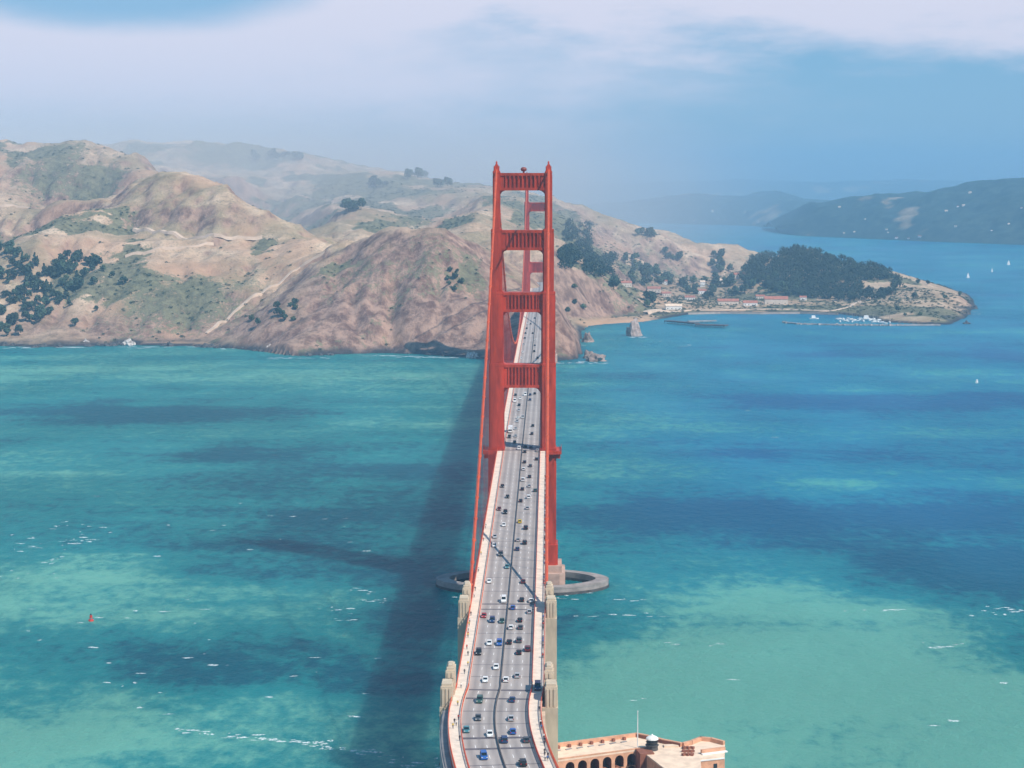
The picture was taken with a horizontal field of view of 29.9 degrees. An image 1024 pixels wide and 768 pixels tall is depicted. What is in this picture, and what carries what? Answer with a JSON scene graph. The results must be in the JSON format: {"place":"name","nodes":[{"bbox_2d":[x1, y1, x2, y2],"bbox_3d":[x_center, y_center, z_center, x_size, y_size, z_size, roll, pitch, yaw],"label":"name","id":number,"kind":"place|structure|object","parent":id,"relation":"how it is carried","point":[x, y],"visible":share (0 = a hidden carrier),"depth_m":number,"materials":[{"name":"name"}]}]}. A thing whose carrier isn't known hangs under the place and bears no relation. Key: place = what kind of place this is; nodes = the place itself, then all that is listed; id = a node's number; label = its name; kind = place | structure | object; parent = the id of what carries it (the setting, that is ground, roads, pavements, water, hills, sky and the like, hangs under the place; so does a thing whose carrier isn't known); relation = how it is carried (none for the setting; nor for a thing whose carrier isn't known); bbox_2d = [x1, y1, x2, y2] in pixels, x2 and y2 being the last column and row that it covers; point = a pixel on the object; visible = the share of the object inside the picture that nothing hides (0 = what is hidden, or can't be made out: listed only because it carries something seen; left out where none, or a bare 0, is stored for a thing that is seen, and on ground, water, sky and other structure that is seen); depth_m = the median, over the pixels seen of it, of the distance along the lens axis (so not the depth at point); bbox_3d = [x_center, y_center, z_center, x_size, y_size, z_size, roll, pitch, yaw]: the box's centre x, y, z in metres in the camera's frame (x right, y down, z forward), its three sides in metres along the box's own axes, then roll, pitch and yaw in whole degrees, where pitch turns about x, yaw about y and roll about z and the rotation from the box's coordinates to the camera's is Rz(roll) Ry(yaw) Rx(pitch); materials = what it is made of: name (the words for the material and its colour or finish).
{"place":"outdoors","nodes":[
{"label":"outdoors","id":0,"kind":"place"},
{"bbox_2d":[0,204,29,207],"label":"hill road","id":1,"kind":"structure","parent":0,"point":[4,205],"depth_m":3242.84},
{"bbox_2d":[125,242,213,257],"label":"hill path","id":2,"kind":"structure","parent":0,"point":[164,248],"depth_m":2844.01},
{"bbox_2d":[132,227,261,239],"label":"hill road","id":3,"kind":"structure","parent":0,"point":[164,232],"depth_m":2907.98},
{"bbox_2d":[205,250,324,333],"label":"hill path","id":4,"kind":"structure","parent":0,"point":[217,324],"depth_m":2665.46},
{"bbox_2d":[0,139,974,360],"bbox_3d":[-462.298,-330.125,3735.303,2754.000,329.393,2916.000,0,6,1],"label":"headland hills","id":5,"kind":"structure","parent":0,"point":[199,195],"depth_m":2931.89,"materials":[{"name":"brown soil"}]},
{"bbox_2d":[0,267,4,279],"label":"tree","id":6,"kind":"object","parent":5,"relation":"on","point":[2,269],"visible":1,"depth_m":2730.64,"materials":[{"name":"green plant"}]},
{"bbox_2d":[0,290,8,297],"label":"tree","id":7,"kind":"object","parent":5,"relation":"on","point":[4,292],"visible":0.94,"depth_m":2686.42,"materials":[{"name":"green plant"}]},
{"bbox_2d":[3,247,11,257],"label":"tree","id":8,"kind":"object","parent":5,"relation":"on","point":[7,250],"visible":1,"depth_m":2800.77,"materials":[{"name":"green plant"}]},
{"bbox_2d":[5,291,12,304],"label":"tree","id":9,"kind":"object","parent":5,"relation":"on","point":[9,298],"visible":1,"depth_m":2659.92,"materials":[{"name":"green plant"}]},
{"bbox_2d":[5,240,14,246],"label":"tree","id":10,"kind":"object","parent":5,"relation":"on","point":[10,243],"visible":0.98,"depth_m":2821.09,"materials":[{"name":"green plant"}]},
{"bbox_2d":[5,312,17,325],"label":"tree","id":11,"kind":"object","parent":5,"relation":"on","point":[11,318],"visible":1,"depth_m":2599.78,"materials":[{"name":"green plant"}]},
{"bbox_2d":[9,269,17,279],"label":"tree","id":12,"kind":"object","parent":5,"relation":"on","point":[13,273],"visible":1,"depth_m":2723.41,"materials":[{"name":"green plant"}]},
{"bbox_2d":[11,289,19,295],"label":"tree","id":13,"kind":"object","parent":5,"relation":"on","point":[14,291],"visible":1,"depth_m":2674.04,"materials":[{"name":"green plant"}]},
{"bbox_2d":[11,246,21,256],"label":"tree","id":14,"kind":"object","parent":5,"relation":"on","point":[16,250],"visible":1,"depth_m":2786.50,"materials":[{"name":"green plant"}]},
{"bbox_2d":[15,324,22,335],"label":"tree","id":15,"kind":"object","parent":5,"relation":"on","point":[18,328],"visible":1,"depth_m":2561.72,"materials":[{"name":"green plant"}]},
{"bbox_2d":[16,288,25,296],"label":"tree","id":16,"kind":"object","parent":5,"relation":"on","point":[21,291],"visible":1,"depth_m":2676.98,"materials":[{"name":"green plant"}]},
{"bbox_2d":[21,311,28,320],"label":"tree","id":17,"kind":"object","parent":5,"relation":"on","point":[24,314],"visible":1,"depth_m":2612.04,"materials":[{"name":"green plant"}]},
{"bbox_2d":[22,281,31,288],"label":"tree","id":18,"kind":"object","parent":5,"relation":"on","point":[25,284],"visible":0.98,"depth_m":2692.75,"materials":[{"name":"green plant"}]},
{"bbox_2d":[24,263,31,272],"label":"tree","id":19,"kind":"object","parent":5,"relation":"on","point":[28,268],"visible":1,"depth_m":2729.36,"materials":[{"name":"green plant"}]},
{"bbox_2d":[27,314,35,322],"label":"tree","id":20,"kind":"object","parent":5,"relation":"on","point":[30,317],"visible":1,"depth_m":2610.13,"materials":[{"name":"green plant"}]},
{"bbox_2d":[29,300,36,307],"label":"tree","id":21,"kind":"object","parent":5,"relation":"on","point":[32,303],"visible":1,"depth_m":2638.66,"materials":[{"name":"green plant"}]},
{"bbox_2d":[29,281,39,291],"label":"tree","id":22,"kind":"object","parent":5,"relation":"on","point":[33,285],"visible":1,"depth_m":2684.41,"materials":[{"name":"green plant"}]},
{"bbox_2d":[33,303,45,314],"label":"tree","id":23,"kind":"object","parent":5,"relation":"on","point":[38,307],"visible":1,"depth_m":2618.05,"materials":[{"name":"green plant"}]},
{"bbox_2d":[35,311,43,321],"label":"tree","id":24,"kind":"object","parent":5,"relation":"on","point":[39,315],"visible":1,"depth_m":2602.59,"materials":[{"name":"green plant"}]},
{"bbox_2d":[37,280,49,292],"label":"tree","id":25,"kind":"object","parent":5,"relation":"on","point":[45,285],"visible":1,"depth_m":2682.85,"materials":[{"name":"green plant"}]},
{"bbox_2d":[41,263,47,275],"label":"tree","id":26,"kind":"object","parent":5,"relation":"on","point":[43,271],"visible":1,"depth_m":2727.00,"materials":[{"name":"green plant"}]},
{"bbox_2d":[41,296,49,306],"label":"tree","id":27,"kind":"object","parent":5,"relation":"on","point":[44,299],"visible":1,"depth_m":2645.02,"materials":[{"name":"green plant"}]},
{"bbox_2d":[47,265,55,277],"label":"tree","id":28,"kind":"object","parent":5,"relation":"on","point":[50,269],"visible":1,"depth_m":2730.01,"materials":[{"name":"green plant"}]},
{"bbox_2d":[48,282,54,295],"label":"tree","id":29,"kind":"object","parent":5,"relation":"on","point":[50,289],"visible":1,"depth_m":2673.10,"materials":[{"name":"green plant"}]},
{"bbox_2d":[50,258,58,265],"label":"tree","id":30,"kind":"object","parent":5,"relation":"on","point":[55,261],"visible":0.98,"depth_m":2752.31,"materials":[{"name":"green plant"}]},
{"bbox_2d":[52,290,62,297],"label":"tree","id":31,"kind":"object","parent":5,"relation":"on","point":[56,293],"visible":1,"depth_m":2657.79,"materials":[{"name":"green plant"}]},
{"bbox_2d":[55,296,62,302],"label":"tree","id":32,"kind":"object","parent":5,"relation":"on","point":[58,299],"visible":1,"depth_m":2650.14,"materials":[{"name":"green plant"}]},
{"bbox_2d":[57,261,65,268],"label":"tree","id":33,"kind":"object","parent":5,"relation":"on","point":[62,264],"visible":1,"depth_m":2730.61,"materials":[{"name":"green plant"}]},
{"bbox_2d":[58,253,65,260],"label":"tree","id":34,"kind":"object","parent":5,"relation":"on","point":[61,256],"visible":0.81,"depth_m":2789.41,"materials":[{"name":"green plant"}]},
{"bbox_2d":[62,285,69,299],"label":"tree","id":35,"kind":"object","parent":5,"relation":"on","point":[66,293],"visible":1,"depth_m":2672.96,"materials":[{"name":"green plant"}]},
{"bbox_2d":[62,250,71,258],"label":"tree","id":36,"kind":"object","parent":5,"relation":"on","point":[66,253],"visible":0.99,"depth_m":2810.63,"materials":[{"name":"green plant"}]},
{"bbox_2d":[70,318,78,323],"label":"tree","id":37,"kind":"object","parent":5,"relation":"on","point":[74,320],"visible":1,"depth_m":2592.66,"materials":[{"name":"green plant"}]},
{"bbox_2d":[72,255,80,261],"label":"tree","id":38,"kind":"object","parent":5,"relation":"on","point":[75,258],"visible":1,"depth_m":2770.80,"materials":[{"name":"green plant"}]},
{"bbox_2d":[74,275,84,287],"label":"tree","id":39,"kind":"object","parent":5,"relation":"on","point":[79,280],"visible":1,"depth_m":2695.74,"materials":[{"name":"green plant"}]},
{"bbox_2d":[83,256,92,264],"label":"tree","id":40,"kind":"object","parent":5,"relation":"on","point":[87,260],"visible":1,"depth_m":2773.85,"materials":[{"name":"green plant"}]},
{"bbox_2d":[90,276,97,282],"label":"tree","id":41,"kind":"object","parent":5,"relation":"on","point":[93,279],"visible":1,"depth_m":2698.22,"materials":[{"name":"green plant"}]},
{"bbox_2d":[92,255,102,265],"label":"tree","id":42,"kind":"object","parent":5,"relation":"on","point":[97,258],"visible":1,"depth_m":2772.36,"materials":[{"name":"green plant"}]},
{"bbox_2d":[118,276,128,282],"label":"tree","id":43,"kind":"object","parent":5,"relation":"on","point":[125,279],"visible":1,"depth_m":2696.83,"materials":[{"name":"green plant"}]},
{"bbox_2d":[122,338,135,344],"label":"rock","id":44,"kind":"object","parent":5,"relation":"on","point":[129,341],"visible":0.72,"depth_m":2546.15,"materials":[{"name":"grey stone"}]},
{"bbox_2d":[250,149,258,156],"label":"tree","id":45,"kind":"object","parent":5,"relation":"on","point":[254,153],"visible":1,"depth_m":4404.06,"materials":[{"name":"green plant"}]},
{"bbox_2d":[296,151,303,159],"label":"tree","id":46,"kind":"object","parent":5,"relation":"on","point":[300,154],"visible":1,"depth_m":4329.39,"materials":[{"name":"green plant"}]},
{"bbox_2d":[339,197,350,209],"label":"tree","id":47,"kind":"object","parent":5,"relation":"on","point":[343,201],"visible":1,"depth_m":3492.50,"materials":[{"name":"green plant"}]},
{"bbox_2d":[356,197,366,206],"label":"tree","id":48,"kind":"object","parent":5,"relation":"on","point":[361,200],"visible":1,"depth_m":3475.91,"materials":[{"name":"green plant"}]},
{"bbox_2d":[404,168,412,176],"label":"tree","id":49,"kind":"object","parent":5,"relation":"on","point":[407,172],"visible":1,"depth_m":4062.54,"materials":[{"name":"green plant"}]},
{"bbox_2d":[444,177,452,185],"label":"tree","id":50,"kind":"object","parent":5,"relation":"on","point":[447,180],"visible":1,"depth_m":3970.68,"materials":[{"name":"green plant"}]},
{"bbox_2d":[0,139,970,355],"bbox_3d":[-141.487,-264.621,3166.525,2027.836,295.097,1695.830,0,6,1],"label":"hillside scrub","id":51,"kind":"object","parent":5,"relation":"on","point":[699,303],"visible":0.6,"depth_m":3307.53,"materials":[{"name":"green plant"}]},
{"bbox_2d":[581,331,593,341],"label":"rock","id":52,"kind":"object","parent":5,"relation":"on","point":[587,337],"visible":0.75,"depth_m":2592.84,"materials":[{"name":"grey stone"}]},
{"bbox_2d":[582,350,592,357],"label":"rock","id":53,"kind":"object","parent":5,"relation":"on","point":[587,353],"visible":0.46,"depth_m":2357.80,"materials":[{"name":"grey stone"}]},
{"bbox_2d":[556,218,619,275],"bbox_3d":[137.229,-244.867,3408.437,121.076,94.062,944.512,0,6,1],"label":"wood","id":54,"kind":"object","parent":5,"relation":"on","point":[570,253],"visible":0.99,"depth_m":3346.37,"materials":[{"name":"green plant"}]},
{"bbox_2d":[608,279,618,287],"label":"tree","id":55,"kind":"object","parent":5,"relation":"on","point":[614,282],"visible":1,"depth_m":3066.94,"materials":[{"name":"green plant"}]},
{"bbox_2d":[621,281,631,286],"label":"house","id":56,"kind":"structure","parent":5,"relation":"on","point":[627,283],"depth_m":3294.30,"materials":[{"name":"white tile"}]},
{"bbox_2d":[638,263,647,270],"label":"tree","id":57,"kind":"object","parent":5,"relation":"on","point":[643,266],"visible":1,"depth_m":3586.28,"materials":[{"name":"green plant"}]},
{"bbox_2d":[641,276,647,282],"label":"tree","id":58,"kind":"object","parent":5,"relation":"on","point":[644,279],"visible":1,"depth_m":3522.44,"materials":[{"name":"green plant"}]},
{"bbox_2d":[643,290,652,298],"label":"tree","id":59,"kind":"object","parent":5,"relation":"on","point":[646,294],"visible":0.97,"depth_m":3233.82,"materials":[{"name":"green plant"}]},
{"bbox_2d":[647,286,660,292],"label":"house","id":60,"kind":"structure","parent":5,"relation":"on","point":[656,289],"depth_m":3517.58,"materials":[{"name":"white paint"}]},
{"bbox_2d":[652,267,660,274],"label":"tree","id":61,"kind":"object","parent":5,"relation":"on","point":[657,271],"visible":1,"depth_m":3612.96,"materials":[{"name":"green plant"}]},
{"bbox_2d":[661,291,670,296],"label":"house","id":62,"kind":"structure","parent":5,"relation":"on","point":[666,294],"depth_m":3519.04,"materials":[{"name":"white paint"}]},
{"bbox_2d":[663,273,671,281],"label":"tree","id":63,"kind":"object","parent":5,"relation":"on","point":[668,277],"visible":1,"depth_m":3598.88,"materials":[{"name":"green plant"}]},
{"bbox_2d":[665,304,681,309],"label":"house","id":64,"kind":"structure","parent":5,"relation":"on","point":[672,306],"depth_m":3196.42,"materials":[{"name":"white paint"}]},
{"bbox_2d":[682,284,690,291],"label":"tree","id":65,"kind":"object","parent":5,"relation":"on","point":[686,287],"visible":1,"depth_m":3580.07,"materials":[{"name":"green plant"}]},
{"bbox_2d":[685,295,694,299],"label":"house","id":66,"kind":"structure","parent":5,"relation":"on","point":[689,297],"depth_m":3451.03,"materials":[{"name":"white paint"}]},
{"bbox_2d":[717,299,738,304],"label":"house","id":67,"kind":"structure","parent":5,"relation":"on","point":[727,301],"depth_m":3324.58,"materials":[{"name":"white paint"}]},
{"bbox_2d":[725,275,734,286],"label":"tree","id":68,"kind":"object","parent":5,"relation":"on","point":[729,279],"visible":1,"depth_m":3605.54,"materials":[{"name":"green plant"}]},
{"bbox_2d":[739,283,748,292],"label":"tree","id":69,"kind":"object","parent":5,"relation":"on","point":[743,287],"visible":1,"depth_m":3546.02,"materials":[{"name":"green plant"}]},
{"bbox_2d":[741,274,750,280],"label":"tree","id":70,"kind":"object","parent":5,"relation":"on","point":[745,277],"visible":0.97,"depth_m":3607.75,"materials":[{"name":"green plant"}]},
{"bbox_2d":[742,300,757,305],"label":"house","id":71,"kind":"structure","parent":5,"relation":"on","point":[749,302],"depth_m":3296.57,"materials":[{"name":"white paint"}]},
{"bbox_2d":[688,312,837,314],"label":"quay wall","id":72,"kind":"structure","parent":5,"relation":"on","point":[762,313],"depth_m":3138.28,"materials":[{"name":"concrete"}]},
{"bbox_2d":[767,283,775,289],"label":"tree","id":73,"kind":"object","parent":5,"relation":"on","point":[771,286],"visible":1,"depth_m":3517.46,"materials":[{"name":"green plant"}]},
{"bbox_2d":[764,296,787,303],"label":"house","id":74,"kind":"structure","parent":5,"relation":"on","point":[775,299],"depth_m":3333.89,"materials":[{"name":"white paint"}]},
{"bbox_2d":[737,243,903,300],"bbox_3d":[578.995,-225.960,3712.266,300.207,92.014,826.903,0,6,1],"label":"wood","id":75,"kind":"object","parent":5,"relation":"on","point":[802,257],"visible":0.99,"depth_m":3579.49,"materials":[{"name":"green plant"}]},
{"bbox_2d":[0,223,1023,767],"bbox_3d":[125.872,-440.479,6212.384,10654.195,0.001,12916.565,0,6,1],"label":"strait water","id":76,"kind":"structure","parent":0,"point":[786,515],"depth_m":1168.51,"materials":[{"name":"teal liquid"}]},
{"bbox_2d":[466,352,478,358],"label":"rock","id":77,"kind":"object","parent":76,"relation":"in","point":[470,355],"visible":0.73,"depth_m":2358.71,"materials":[{"name":"stone"}]},
{"bbox_2d":[440,161,564,767],"bbox_3d":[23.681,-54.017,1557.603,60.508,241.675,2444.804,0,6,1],"label":"suspension bridge","id":78,"kind":"structure","parent":76,"relation":"in","point":[528,372],"depth_m":789.72,"materials":[{"name":"red metal"}]},
{"bbox_2d":[463,725,469,732],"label":"car","id":79,"kind":"object","parent":78,"relation":"on","point":[466,728],"visible":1,"depth_m":533.24,"materials":[{"name":"teal paint"}]},
{"bbox_2d":[475,647,481,654],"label":"car","id":80,"kind":"object","parent":78,"relation":"on","point":[478,651],"visible":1,"depth_m":618.23,"materials":[{"name":"black paint"}]},
{"bbox_2d":[476,694,482,702],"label":"car","id":81,"kind":"object","parent":78,"relation":"on","point":[479,699],"visible":1,"depth_m":563.34,"materials":[{"name":"green paint"}]},
{"bbox_2d":[480,750,487,759],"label":"car","id":82,"kind":"object","parent":78,"relation":"on","point":[483,754],"visible":1,"depth_m":508.38,"materials":[{"name":"blue paint"}]},
{"bbox_2d":[486,730,492,736],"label":"car","id":83,"kind":"object","parent":78,"relation":"on","point":[489,733],"visible":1,"depth_m":528.92,"materials":[{"name":"white paint"}]},
{"bbox_2d":[500,735,507,742],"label":"car","id":84,"kind":"object","parent":78,"relation":"on","point":[504,738],"visible":1,"depth_m":522.01,"materials":[{"name":"blue paint"}]},
{"bbox_2d":[501,594,506,602],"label":"van","id":85,"kind":"object","parent":78,"relation":"on","point":[503,598],"visible":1,"depth_m":689.76,"materials":[{"name":"white paint"}]},
{"bbox_2d":[518,758,526,766],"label":"car","id":86,"kind":"object","parent":78,"relation":"on","point":[522,761],"visible":1,"depth_m":501.20,"materials":[{"name":"black paint"}]},
{"bbox_2d":[522,736,529,742],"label":"car","id":87,"kind":"object","parent":78,"relation":"on","point":[525,739],"visible":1,"depth_m":522.90,"materials":[{"name":"grey paint"}]},
{"bbox_2d":[534,680,540,689],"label":"service van","id":88,"kind":"object","parent":78,"relation":"on","point":[537,685],"visible":1,"depth_m":576.05,"materials":[{"name":"blue paint"}]},
{"bbox_2d":[0,314,1023,767],"bbox_3d":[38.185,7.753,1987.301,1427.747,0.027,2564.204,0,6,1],"label":"sea foam","id":89,"kind":"object","parent":76,"relation":"on","point":[380,602],"visible":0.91,"depth_m":955.34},
{"bbox_2d":[436,570,608,595],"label":"pier fender","id":90,"kind":"object","parent":76,"relation":"in","point":[590,581],"visible":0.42,"depth_m":1025.93,"materials":[{"name":"concrete"}]},
{"bbox_2d":[585,353,605,361],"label":"rock","id":91,"kind":"object","parent":76,"relation":"in","point":[594,357],"visible":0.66,"depth_m":2318.07,"materials":[{"name":"grey stone"}]},
{"bbox_2d":[626,318,642,336],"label":"rock","id":92,"kind":"object","parent":76,"relation":"in","point":[633,330],"visible":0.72,"depth_m":2690.34,"materials":[{"name":"grey stone"}]},
{"bbox_2d":[664,320,699,324],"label":"pier","id":93,"kind":"structure","parent":76,"relation":"in","point":[682,322],"depth_m":2914.02,"materials":[{"name":"grey wood"}]},
{"bbox_2d":[687,320,716,322],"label":"pier","id":94,"kind":"structure","parent":76,"relation":"in","point":[701,321],"depth_m":2948.60,"materials":[{"name":"grey concrete"}]},
{"bbox_2d":[695,324,728,327],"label":"pier","id":95,"kind":"structure","parent":76,"relation":"in","point":[720,325],"depth_m":2858.70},
{"bbox_2d":[782,321,940,325],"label":"breakwater","id":96,"kind":"object","parent":76,"relation":"in","point":[855,324],"visible":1,"depth_m":2886.84,"materials":[{"name":"grey concrete"}]},
{"bbox_2d":[0,0,1023,183],"label":"sky","id":97,"kind":"structure","parent":0,"point":[599,91],"materials":[{"name":"blue"}]},
{"bbox_2d":[583,190,831,226],"bbox_3d":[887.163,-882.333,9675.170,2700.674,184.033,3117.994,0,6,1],"label":"inlet hills","id":98,"kind":"structure","parent":0,"point":[762,208],"depth_m":9739.12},
{"bbox_2d":[453,178,969,204],"bbox_3d":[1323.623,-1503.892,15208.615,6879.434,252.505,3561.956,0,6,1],"label":"horizon hills","id":99,"kind":"structure","parent":0,"point":[577,193],"depth_m":14444.08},
{"bbox_2d":[643,308,830,314],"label":"shore road","id":100,"kind":"structure","parent":0,"point":[650,311],"depth_m":3170.30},
{"bbox_2d":[829,296,875,310],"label":"hill path","id":101,"kind":"structure","parent":0,"point":[850,305],"depth_m":3210.72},
{"bbox_2d":[761,178,1023,244],"bbox_3d":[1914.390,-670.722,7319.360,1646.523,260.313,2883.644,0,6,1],"label":"bay hills","id":102,"kind":"structure","parent":0,"point":[987,208],"depth_m":7190.87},
{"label":"fort point ground","id":103,"kind":"structure","parent":0,"visible":0},
{"bbox_2d":[558,733,727,767],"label":"brick fort","id":104,"kind":"structure","parent":103,"relation":"on","point":[619,751],"depth_m":680.67,"materials":[{"name":"beige brick"}]},
{"bbox_2d":[645,734,658,750],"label":"lighthouse","id":105,"kind":"object","parent":104,"relation":"on","point":[652,744],"visible":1,"depth_m":681.29,"materials":[{"name":"metal"}]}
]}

